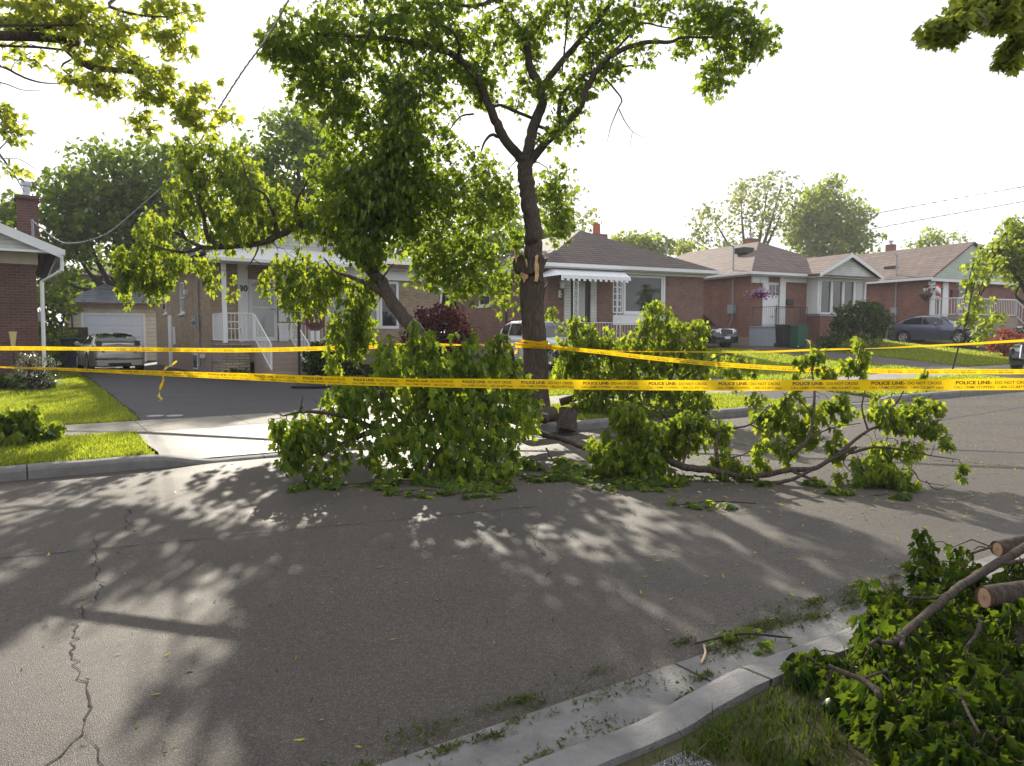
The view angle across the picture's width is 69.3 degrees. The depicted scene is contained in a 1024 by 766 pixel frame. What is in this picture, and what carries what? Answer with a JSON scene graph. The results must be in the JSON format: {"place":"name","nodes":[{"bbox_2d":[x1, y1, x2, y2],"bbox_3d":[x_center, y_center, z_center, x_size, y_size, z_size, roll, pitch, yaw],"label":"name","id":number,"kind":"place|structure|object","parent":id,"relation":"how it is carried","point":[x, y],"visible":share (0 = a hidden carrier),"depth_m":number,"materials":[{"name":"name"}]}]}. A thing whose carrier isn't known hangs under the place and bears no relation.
{"place":"outdoors","nodes":[
{"label":"outdoors","id":0,"kind":"place"},
{"bbox_2d":[0,371,106,397],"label":"grass","id":1,"kind":"structure","parent":0,"point":[75,383],"depth_m":17.69,"materials":[{"name":"plant"}]},
{"bbox_2d":[0,393,137,424],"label":"grass","id":2,"kind":"structure","parent":0,"point":[91,408],"depth_m":13.87,"materials":[{"name":"plant"}]},
{"bbox_2d":[73,361,400,420],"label":"driveway","id":3,"kind":"structure","parent":0,"point":[188,397],"depth_m":16.90,"materials":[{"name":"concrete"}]},
{"bbox_2d":[59,338,85,366],"bbox_3d":[-18.303,-1.271,31.007,1.026,1.200,1.121,-2,4,-30],"label":"wheelie bin","id":4,"kind":"object","parent":3,"relation":"on","point":[70,356],"visible":0.66,"depth_m":30.55,"materials":[{"name":"black plastic"}]},
{"bbox_2d":[74,333,144,369],"bbox_3d":[-15.154,-1.188,27.857,2.162,1.405,4.771,-3,5,-36],"label":"parked car","id":5,"kind":"object","parent":3,"relation":"on","point":[94,359],"visible":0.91,"depth_m":26.24,"materials":[{"name":"silver metal"}]},
{"bbox_2d":[277,302,331,388],"bbox_3d":[-5.257,-1.040,18.722,1.307,2.345,0.678,-1,4,-22],"label":"basketball hoop","id":6,"kind":"object","parent":3,"relation":"on","point":[317,325],"visible":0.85,"depth_m":18.65,"materials":[{"name":"black plastic"}]},
{"bbox_2d":[138,415,519,457],"bbox_3d":[-2.628,0.749,11.624,5.630,0.136,2.230,-2,4,-33],"label":"driveway apron","id":7,"kind":"object","parent":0,"point":[208,442],"visible":0.27,"depth_m":10.55,"materials":[{"name":"concrete"}]},
{"bbox_2d":[307,369,573,395],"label":"grass","id":8,"kind":"structure","parent":0,"point":[554,392],"depth_m":18.18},
{"bbox_2d":[8,340,1006,765],"bbox_3d":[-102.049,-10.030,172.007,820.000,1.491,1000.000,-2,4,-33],"label":"ground","id":9,"kind":"structure","parent":0,"point":[856,754],"depth_m":2.82,"materials":[{"name":"plant"}]},
{"bbox_2d":[0,188,47,229],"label":"tree","id":10,"kind":"object","parent":9,"relation":"on","point":[8,216],"visible":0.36,"depth_m":35.03,"materials":[{"name":"green plant"}]},
{"bbox_2d":[0,371,55,390],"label":"hosta","id":11,"kind":"object","parent":9,"relation":"on","point":[4,378],"visible":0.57,"depth_m":17.71,"materials":[{"name":"green plant"}]},
{"bbox_2d":[0,181,64,384],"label":"brick bungalow","id":12,"kind":"object","parent":9,"relation":"on","point":[27,255],"visible":0.84,"depth_m":19.72,"materials":[{"name":"brown"}]},
{"bbox_2d":[33,0,289,243],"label":"service wire","id":13,"kind":"object","parent":12,"relation":"attached to","point":[261,45],"visible":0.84,"depth_m":12.17,"materials":[{"name":"metal"}]},
{"bbox_2d":[10,352,64,390],"bbox_3d":[-11.290,-0.259,17.619,1.131,1.010,0.918,0,4,0],"label":"flowering shrub","id":14,"kind":"object","parent":9,"relation":"on","point":[37,384],"visible":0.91,"depth_m":17.53,"materials":[{"name":"green plant"}]},
{"bbox_2d":[40,328,79,366],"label":"shrub","id":15,"kind":"object","parent":9,"relation":"on","point":[58,357],"visible":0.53,"depth_m":30.70,"materials":[{"name":"green plant"}]},
{"bbox_2d":[36,270,85,341],"bbox_3d":[-20.383,-2.864,32.821,2.683,4.566,3.222,0,4,0],"label":"tree","id":16,"kind":"object","parent":9,"relation":"on","point":[57,301],"visible":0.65,"depth_m":32.82,"materials":[{"name":"green plant"}]},
{"bbox_2d":[39,327,88,362],"bbox_3d":[-21.142,-1.688,34.447,2.950,1.800,0.070,0,4,0],"label":"wooden fence","id":17,"kind":"object","parent":9,"relation":"on","point":[83,333],"visible":0.13,"depth_m":34.42,"materials":[{"name":"brown wood"}]},
{"bbox_2d":[0,430,154,465],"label":"grass","id":18,"kind":"structure","parent":9,"relation":"on","point":[107,444],"depth_m":9.35,"materials":[{"name":"plant"}]},
{"bbox_2d":[0,404,67,446],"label":"fallen branch","id":19,"kind":"object","parent":18,"relation":"on","point":[19,425],"visible":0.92,"depth_m":9.87,"materials":[{"name":"plant"}]},
{"bbox_2d":[64,264,133,326],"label":"brick house","id":20,"kind":"structure","parent":9,"relation":"on","point":[91,280],"depth_m":47.52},
{"bbox_2d":[69,283,156,360],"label":"garage","id":21,"kind":"structure","parent":9,"relation":"on","point":[103,311],"depth_m":36.46,"materials":[{"name":"beige"}]},
{"bbox_2d":[84,315,143,346],"bbox_3d":[-19.517,-2.171,36.386,2.544,2.293,0.071,-2,4,-28],"label":"garage door","id":22,"kind":"structure","parent":21,"relation":"in","point":[133,325],"depth_m":36.35,"materials":[{"name":"metal"}]},
{"bbox_2d":[30,132,212,312],"bbox_3d":[-19.798,-6.738,38.197,8.904,11.584,7.753,0,4,0],"label":"tree","id":23,"kind":"object","parent":9,"relation":"on","point":[84,198],"visible":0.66,"depth_m":36.08,"materials":[{"name":"green plant"}]},
{"bbox_2d":[0,0,246,190],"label":"maple tree","id":24,"kind":"object","parent":9,"relation":"on","point":[26,19],"visible":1,"depth_m":9.19,"materials":[{"name":"green plant"}]},
{"bbox_2d":[219,97,360,222],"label":"tree","id":25,"kind":"object","parent":9,"relation":"on","point":[298,134],"visible":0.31,"depth_m":40.07,"materials":[{"name":"green plant"}]},
{"bbox_2d":[149,202,442,375],"bbox_3d":[-8.655,-3.151,29.674,9.410,7.400,15.290,-2,4,-33],"label":"brick bungalow","id":26,"kind":"object","parent":9,"relation":"on","point":[191,314],"visible":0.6,"depth_m":24.70,"materials":[{"name":"brick"}]},
{"bbox_2d":[248,279,277,340],"bbox_3d":[-8.337,-2.427,24.840,0.935,2.049,0.124,-2,4,-33],"label":"door","id":27,"kind":"structure","parent":26,"relation":"in","point":[266,314],"depth_m":24.85,"materials":[{"name":"white paint"}]},
{"bbox_2d":[201,0,381,224],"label":"service wire","id":28,"kind":"object","parent":26,"relation":"attached to","point":[341,87],"visible":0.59,"depth_m":10.65,"materials":[{"name":"black plastic"}]},
{"bbox_2d":[379,281,398,328],"bbox_3d":[-4.547,-2.882,27.374,0.770,1.744,0.080,-2,4,-33],"label":"window","id":29,"kind":"structure","parent":26,"relation":"in","point":[387,320],"depth_m":27.38,"materials":[{"name":"glass"}]},
{"bbox_2d":[301,339,363,375],"bbox_3d":[-5.419,-0.782,22.489,1.967,1.332,1.709,0,4,0],"label":"shrub","id":30,"kind":"object","parent":9,"relation":"on","point":[317,362],"visible":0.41,"depth_m":22.09,"materials":[{"name":"green plant"}]},
{"bbox_2d":[266,317,552,494],"bbox_3d":[-1.029,0.146,9.194,3.169,1.932,3.594,0,4,0],"label":"fallen branch","id":31,"kind":"object","parent":9,"relation":"on","point":[466,417],"visible":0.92,"depth_m":8.54,"materials":[{"name":"plant"}]},
{"bbox_2d":[399,302,475,355],"bbox_3d":[-2.566,-1.576,25.472,2.752,2.418,2.455,0,4,0],"label":"japanese maple","id":32,"kind":"object","parent":9,"relation":"on","point":[445,321],"visible":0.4,"depth_m":24.96,"materials":[{"name":"red plant"}]},
{"bbox_2d":[385,187,524,310],"bbox_3d":[-3.474,-6.135,39.777,8.961,9.638,5.594,0,4,0],"label":"tree","id":33,"kind":"object","parent":9,"relation":"on","point":[492,237],"visible":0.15,"depth_m":38.96,"materials":[{"name":"green plant"}]},
{"bbox_2d":[251,0,783,407],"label":"broken maple tree","id":34,"kind":"object","parent":9,"relation":"on","point":[388,199],"visible":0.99,"depth_m":12.40,"materials":[{"name":"green plant"}]},
{"bbox_2d":[0,343,512,351],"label":"police tape","id":35,"kind":"object","parent":34,"relation":"attached to","point":[278,349],"visible":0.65,"depth_m":13.43,"materials":[{"name":"plastic"}]},
{"bbox_2d":[108,129,427,386],"bbox_3d":[-3.655,-2.060,12.786,7.261,4.928,2.350,2,4,26],"label":"fallen limb","id":36,"kind":"object","parent":34,"relation":"attached to","point":[325,286],"visible":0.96,"depth_m":13.15,"materials":[{"name":"plant"}]},
{"bbox_2d":[515,343,1023,373],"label":"police tape","id":37,"kind":"object","parent":34,"relation":"attached to","point":[884,371],"visible":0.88,"depth_m":11.85,"materials":[{"name":"plastic"}]},
{"bbox_2d":[515,339,1023,352],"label":"police tape","id":38,"kind":"object","parent":34,"relation":"attached to","point":[990,342],"visible":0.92,"depth_m":13.19,"materials":[{"name":"plastic"}]},
{"bbox_2d":[498,210,585,249],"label":"tree","id":39,"kind":"object","parent":9,"relation":"on","point":[544,235],"visible":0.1,"depth_m":45.09,"materials":[{"name":"green plant"}]},
{"bbox_2d":[519,402,603,482],"bbox_3d":[0.574,0.719,9.415,1.157,0.787,2.693,0,4,-6],"label":"fallen branch","id":40,"kind":"object","parent":9,"relation":"on","point":[567,467],"visible":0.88,"depth_m":8.81,"materials":[{"name":"plant"}]},
{"bbox_2d":[444,223,721,355],"bbox_3d":[2.741,-4.040,36.218,9.133,8.024,13.550,-2,4,-26],"label":"brick bungalow","id":41,"kind":"object","parent":9,"relation":"on","point":[601,281],"visible":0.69,"depth_m":31.84,"materials":[{"name":"brick"}]},
{"bbox_2d":[564,278,570,321],"bbox_3d":[2.256,-3.387,30.224,0.297,1.906,0.047,-2,4,-26],"label":"door panel","id":42,"kind":"structure","parent":41,"relation":"in","point":[567,286],"depth_m":30.20,"materials":[{"name":"white"}]},
{"bbox_2d":[571,278,588,323],"bbox_3d":[2.788,-3.385,30.585,0.932,1.856,0.055,-2,4,-26],"label":"door","id":43,"kind":"structure","parent":41,"relation":"in","point":[582,304],"depth_m":30.58,"materials":[{"name":"white plastic"}]},
{"bbox_2d":[590,277,596,323],"bbox_3d":[3.382,-3.422,30.772,0.281,1.906,0.047,-2,4,-26],"label":"door panel","id":44,"kind":"structure","parent":41,"relation":"in","point":[593,284],"depth_m":30.75,"materials":[{"name":"white"}]},
{"bbox_2d":[613,274,622,312],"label":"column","id":45,"kind":"structure","parent":41,"relation":"in","point":[619,282],"depth_m":31.38,"materials":[{"name":"metal"}]},
{"bbox_2d":[622,275,662,314],"bbox_3d":[5.671,-3.774,31.926,2.171,1.693,0.150,-2,4,-26],"label":"window","id":46,"kind":"structure","parent":41,"relation":"in","point":[641,289],"depth_m":31.88,"materials":[{"name":"glass"}]},
{"bbox_2d":[563,179,604,231],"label":"tree","id":47,"kind":"object","parent":9,"relation":"on","point":[578,215],"visible":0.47,"depth_m":73.69,"materials":[{"name":"green plant"}]},
{"bbox_2d":[510,391,777,421],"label":"grass","id":48,"kind":"structure","parent":9,"relation":"on","point":[733,401],"depth_m":15.58,"materials":[{"name":"plant"}]},
{"bbox_2d":[544,299,771,418],"bbox_3d":[2.655,-0.462,13.980,4.172,2.264,1.983,1,4,8],"label":"fallen branch","id":49,"kind":"object","parent":48,"relation":"on","point":[651,323],"visible":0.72,"depth_m":13.98,"materials":[{"name":"plant"}]},
{"bbox_2d":[610,228,705,256],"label":"tree","id":50,"kind":"object","parent":9,"relation":"on","point":[645,241],"visible":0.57,"depth_m":81.45,"materials":[{"name":"green plant"}]},
{"bbox_2d":[652,749,716,765],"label":"gravel patch","id":51,"kind":"object","parent":9,"relation":"on","point":[679,757],"visible":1,"depth_m":2.67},
{"bbox_2d":[621,708,828,765],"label":"grass","id":52,"kind":"structure","parent":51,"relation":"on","point":[686,751],"depth_m":2.69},
{"bbox_2d":[674,170,804,249],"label":"tree","id":53,"kind":"object","parent":9,"relation":"on","point":[742,199],"visible":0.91,"depth_m":94.45,"materials":[{"name":"green plant"}]},
{"bbox_2d":[521,569,1010,765],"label":"kerb","id":54,"kind":"structure","parent":9,"relation":"on","point":[654,730],"depth_m":2.97,"materials":[{"name":"concrete"}]},
{"bbox_2d":[583,336,971,501],"bbox_3d":[2.927,0.333,8.104,4.234,1.694,2.005,0,4,0],"label":"fallen branch","id":55,"kind":"object","parent":9,"relation":"on","point":[645,454],"visible":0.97,"depth_m":8.34,"materials":[{"name":"plant"}]},
{"bbox_2d":[675,233,883,345],"bbox_3d":[12.659,-4.813,42.636,9.320,7.792,14.690,-2,4,-27],"label":"brick bungalow","id":56,"kind":"object","parent":9,"relation":"on","point":[811,292],"visible":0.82,"depth_m":37.17,"materials":[{"name":"brick"}]},
{"bbox_2d":[744,279,776,299],"bbox_3d":[11.910,-4.451,35.190,1.309,1.020,1.353,-2,4,-33],"label":"hanging basket","id":57,"kind":"object","parent":56,"relation":"hanging from","point":[760,295],"visible":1,"depth_m":35.13,"materials":[{"name":"purple plant"}]},
{"bbox_2d":[768,282,778,325],"bbox_3d":[12.855,-3.842,36.502,0.799,2.211,0.166,-2,4,-27],"label":"door","id":58,"kind":"structure","parent":56,"relation":"in","point":[773,301],"depth_m":36.53,"materials":[{"name":"white paint"}]},
{"bbox_2d":[819,279,831,313],"bbox_3d":[15.694,-4.325,37.125,0.829,1.703,0.100,-2,4,-27],"label":"window","id":59,"kind":"structure","parent":56,"relation":"in","point":[825,293],"depth_m":37.15,"materials":[{"name":"glass"}]},
{"bbox_2d":[831,280,843,313],"bbox_3d":[16.440,-4.349,37.505,0.829,1.703,0.100,-2,4,-27],"label":"window","id":60,"kind":"structure","parent":56,"relation":"in","point":[837,285],"depth_m":37.52,"materials":[{"name":"glass"}]},
{"bbox_2d":[843,280,854,313],"bbox_3d":[17.186,-4.373,37.884,0.829,1.703,0.100,-2,4,-27],"label":"window","id":61,"kind":"structure","parent":56,"relation":"in","point":[849,286],"depth_m":37.90,"materials":[{"name":"glass"}]},
{"bbox_2d":[854,281,865,303],"bbox_3d":[17.932,-4.397,38.264,0.829,1.703,0.100,-2,4,-27],"label":"window","id":62,"kind":"structure","parent":56,"relation":"in","point":[860,286],"depth_m":38.28,"materials":[{"name":"glass"}]},
{"bbox_2d":[674,607,970,765],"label":"grass","id":63,"kind":"structure","parent":9,"relation":"on","point":[817,749],"depth_m":2.83,"materials":[{"name":"plant"}]},
{"bbox_2d":[779,527,1023,765],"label":"branch pile","id":64,"kind":"object","parent":63,"relation":"on","point":[935,677],"visible":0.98,"depth_m":2.69,"materials":[{"name":"plant"}]},
{"bbox_2d":[974,580,1023,607],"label":"log","id":65,"kind":"object","parent":64,"relation":"on","point":[992,595],"visible":0.91,"depth_m":3.21,"materials":[{"name":"brown wood"}]},
{"bbox_2d":[990,534,1023,556],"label":"log","id":66,"kind":"object","parent":64,"relation":"on","point":[1001,547],"visible":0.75,"depth_m":4.17,"materials":[{"name":"brown wood"}]},
{"bbox_2d":[1012,625,1023,645],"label":"log","id":67,"kind":"object","parent":64,"relation":"on","point":[1018,629],"visible":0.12,"depth_m":2.93,"materials":[{"name":"brown wood"}]},
{"bbox_2d":[813,332,850,348],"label":"shrub","id":68,"kind":"object","parent":9,"relation":"on","point":[835,341],"visible":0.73,"depth_m":33.32,"materials":[{"name":"green plant"}]},
{"bbox_2d":[778,172,887,257],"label":"tree","id":69,"kind":"object","parent":9,"relation":"on","point":[817,219],"visible":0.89,"depth_m":92.96,"materials":[{"name":"green plant"}]},
{"bbox_2d":[826,299,895,347],"bbox_3d":[16.228,-2.703,34.748,2.980,2.437,2.484,-1,4,-20],"label":"shrub","id":70,"kind":"object","parent":9,"relation":"on","point":[848,322],"visible":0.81,"depth_m":34.29,"materials":[{"name":"green plant"}]},
{"bbox_2d":[858,332,884,347],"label":"shrub","id":71,"kind":"object","parent":9,"relation":"on","point":[875,344],"visible":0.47,"depth_m":33.66,"materials":[{"name":"green plant"}]},
{"bbox_2d":[835,374,1011,396],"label":"grass","id":72,"kind":"structure","parent":9,"relation":"on","point":[954,376],"depth_m":22.03,"materials":[{"name":"plant"}]},
{"bbox_2d":[900,226,971,249],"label":"tree","id":73,"kind":"object","parent":9,"relation":"on","point":[936,240],"visible":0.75,"depth_m":97.29,"materials":[{"name":"green plant"}]},
{"bbox_2d":[856,240,1023,341],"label":"brick bungalow","id":74,"kind":"object","parent":9,"relation":"on","point":[908,274],"visible":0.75,"depth_m":43.02,"materials":[{"name":"brick"}]},
{"bbox_2d":[910,0,1023,78],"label":"maple tree","id":75,"kind":"object","parent":9,"relation":"on","point":[955,24],"visible":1,"depth_m":6.03,"materials":[{"name":"green plant"}]},
{"bbox_2d":[951,248,1008,368],"bbox_3d":[16.722,-2.526,26.391,2.084,4.509,1.138,0,4,0],"label":"tree","id":76,"kind":"object","parent":9,"relation":"on","point":[987,323],"visible":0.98,"depth_m":26.29,"materials":[{"name":"green plant"}]},
{"bbox_2d":[975,214,1023,303],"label":"tree","id":77,"kind":"object","parent":9,"relation":"on","point":[1010,245],"visible":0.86,"depth_m":30.56,"materials":[{"name":"green plant"}]},
{"bbox_2d":[983,328,1023,355],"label":"shrub","id":78,"kind":"object","parent":9,"relation":"on","point":[1002,348],"visible":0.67,"depth_m":32.91,"materials":[{"name":"red plant"}]},
{"bbox_2d":[1013,285,1023,330],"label":"brick bungalow","id":79,"kind":"object","parent":9,"relation":"on","point":[1020,312],"visible":0.02,"depth_m":46.13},
{"bbox_2d":[0,390,1023,765],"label":"road","id":80,"kind":"structure","parent":0,"point":[264,538],"depth_m":4.78,"materials":[{"name":"asphalt"}]},
{"bbox_2d":[317,481,396,491],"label":"leafy sprig","id":81,"kind":"object","parent":80,"relation":"on","point":[336,486],"visible":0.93,"depth_m":7.73,"materials":[{"name":"green plant"}]},
{"bbox_2d":[382,487,450,498],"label":"leafy sprig","id":82,"kind":"object","parent":80,"relation":"on","point":[395,491],"visible":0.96,"depth_m":7.41,"materials":[{"name":"green plant"}]},
{"bbox_2d":[5,484,886,753],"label":"leaf litter","id":83,"kind":"object","parent":80,"relation":"on","point":[367,623],"visible":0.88,"depth_m":4.18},
{"bbox_2d":[440,490,503,499],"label":"leafy sprig","id":84,"kind":"object","parent":80,"relation":"on","point":[479,495],"visible":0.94,"depth_m":7.36,"materials":[{"name":"green plant"}]},
{"bbox_2d":[0,390,1022,481],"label":"kerb","id":85,"kind":"structure","parent":80,"relation":"on","point":[63,468],"depth_m":9.02,"materials":[{"name":"concrete"}]},
{"bbox_2d":[27,393,1023,760],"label":"leaf litter","id":86,"kind":"object","parent":80,"relation":"on","point":[747,509],"visible":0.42,"depth_m":7.43,"materials":[{"name":"green plant"}]},
{"bbox_2d":[515,406,557,426],"bbox_3d":[0.387,0.535,11.905,0.769,0.273,0.262,-3,5,-41],"label":"log","id":87,"kind":"object","parent":80,"relation":"on","point":[552,411],"visible":0.29,"depth_m":11.99,"materials":[{"name":"brown wood"}]},
{"bbox_2d":[557,407,577,431],"bbox_3d":[0.922,0.622,12.423,0.342,0.461,0.444,2,4,24],"label":"log","id":88,"kind":"object","parent":80,"relation":"on","point":[568,422],"visible":0.86,"depth_m":12.30,"materials":[{"name":"brown wood"}]},
{"bbox_2d":[569,475,621,485],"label":"leafy sprig","id":89,"kind":"object","parent":80,"relation":"on","point":[583,480],"visible":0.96,"depth_m":8.06,"materials":[{"name":"green plant"}]},
{"bbox_2d":[590,483,681,493],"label":"leafy sprig","id":90,"kind":"object","parent":80,"relation":"on","point":[641,488],"visible":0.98,"depth_m":7.66,"materials":[{"name":"green plant"}]},
{"bbox_2d":[376,554,1023,765],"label":"gutter","id":91,"kind":"object","parent":80,"relation":"on","point":[528,737],"visible":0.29,"depth_m":3.18,"materials":[{"name":"concrete"}]},
{"bbox_2d":[314,564,944,765],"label":"leaf litter","id":92,"kind":"object","parent":91,"relation":"on","point":[519,699],"visible":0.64,"depth_m":3.37,"materials":[{"name":"plant"}]},
{"bbox_2d":[694,626,796,655],"bbox_3d":[1.199,1.337,3.832,0.522,0.105,0.305,0,4,0],"label":"leafy sprig","id":93,"kind":"object","parent":91,"relation":"on","point":[728,635],"visible":0.98,"depth_m":3.84,"materials":[{"name":"green plant"}]},
{"bbox_2d":[665,495,756,510],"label":"leafy sprig","id":94,"kind":"object","parent":80,"relation":"on","point":[693,505],"visible":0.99,"depth_m":6.91,"materials":[{"name":"green plant"}]},
{"bbox_2d":[0,361,1023,400],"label":"police tape","id":95,"kind":"object","parent":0,"point":[868,385],"visible":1,"depth_m":5.57,"materials":[{"name":"plastic"}]},
{"bbox_2d":[0,0,1023,332],"label":"sky","id":96,"kind":"structure","parent":0,"point":[848,92],"materials":[{"name":"white"}]},
{"bbox_2d":[63,364,1023,435],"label":"sidewalk","id":97,"kind":"structure","parent":0,"point":[184,423],"depth_m":12.26,"materials":[{"name":"concrete"}]},
{"bbox_2d":[1009,338,1023,368],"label":"sport utility vehicle","id":98,"kind":"object","parent":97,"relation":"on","point":[1016,356],"visible":0.93,"depth_m":26.16,"materials":[{"name":"black"}]},
{"bbox_2d":[473,358,722,379],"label":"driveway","id":99,"kind":"structure","parent":0,"point":[549,369],"depth_m":24.20,"materials":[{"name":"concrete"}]},
{"bbox_2d":[500,321,599,368],"bbox_3d":[1.301,-1.429,26.715,2.142,1.681,4.371,-2,4,-34],"label":"parked car","id":100,"kind":"object","parent":99,"relation":"on","point":[514,333],"visible":0.23,"depth_m":26.55,"materials":[{"name":"white"}]},
{"bbox_2d":[731,391,869,404],"bbox_3d":[7.045,0.322,18.013,3.230,0.175,2.230,-2,4,-33],"label":"driveway apron","id":101,"kind":"object","parent":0,"point":[776,395],"visible":0.42,"depth_m":18.19,"materials":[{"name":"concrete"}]},
{"bbox_2d":[602,340,1010,379],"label":"grass","id":102,"kind":"structure","parent":0,"point":[946,355],"depth_m":30.17,"materials":[{"name":"plant"}]},
{"bbox_2d":[706,345,966,368],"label":"driveway","id":103,"kind":"structure","parent":0,"point":[880,360],"depth_m":29.99,"materials":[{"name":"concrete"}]},
{"bbox_2d":[703,314,737,346],"bbox_3d":[8.694,-2.592,35.871,2.162,1.741,4.671,-2,4,-30],"label":"parked car","id":104,"kind":"object","parent":103,"relation":"on","point":[724,336],"visible":0.19,"depth_m":33.98,"materials":[{"name":"grey"}]},
{"bbox_2d":[774,324,791,346],"bbox_3d":[12.481,-2.173,34.145,0.562,1.050,0.614,-2,4,-25],"label":"wheelie bin","id":105,"kind":"object","parent":103,"relation":"on","point":[782,331],"visible":0.96,"depth_m":33.95,"materials":[{"name":"black plastic"}]},
{"bbox_2d":[789,325,809,347],"bbox_3d":[13.085,-2.131,33.952,0.734,1.050,0.802,-2,4,-25],"label":"wheelie bin","id":106,"kind":"object","parent":103,"relation":"on","point":[799,335],"visible":0.98,"depth_m":33.68,"materials":[{"name":"green plastic"}]},
{"bbox_2d":[882,339,1000,352],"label":"driveway","id":107,"kind":"structure","parent":0,"point":[969,347],"depth_m":38.24,"materials":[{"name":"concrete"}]},
{"bbox_2d":[886,315,991,343],"bbox_3d":[22.044,-2.762,38.345,2.162,1.473,4.721,-3,4,-35],"label":"parked car","id":108,"kind":"object","parent":107,"relation":"on","point":[924,328],"visible":0.71,"depth_m":37.94,"materials":[{"name":"grey metal"}]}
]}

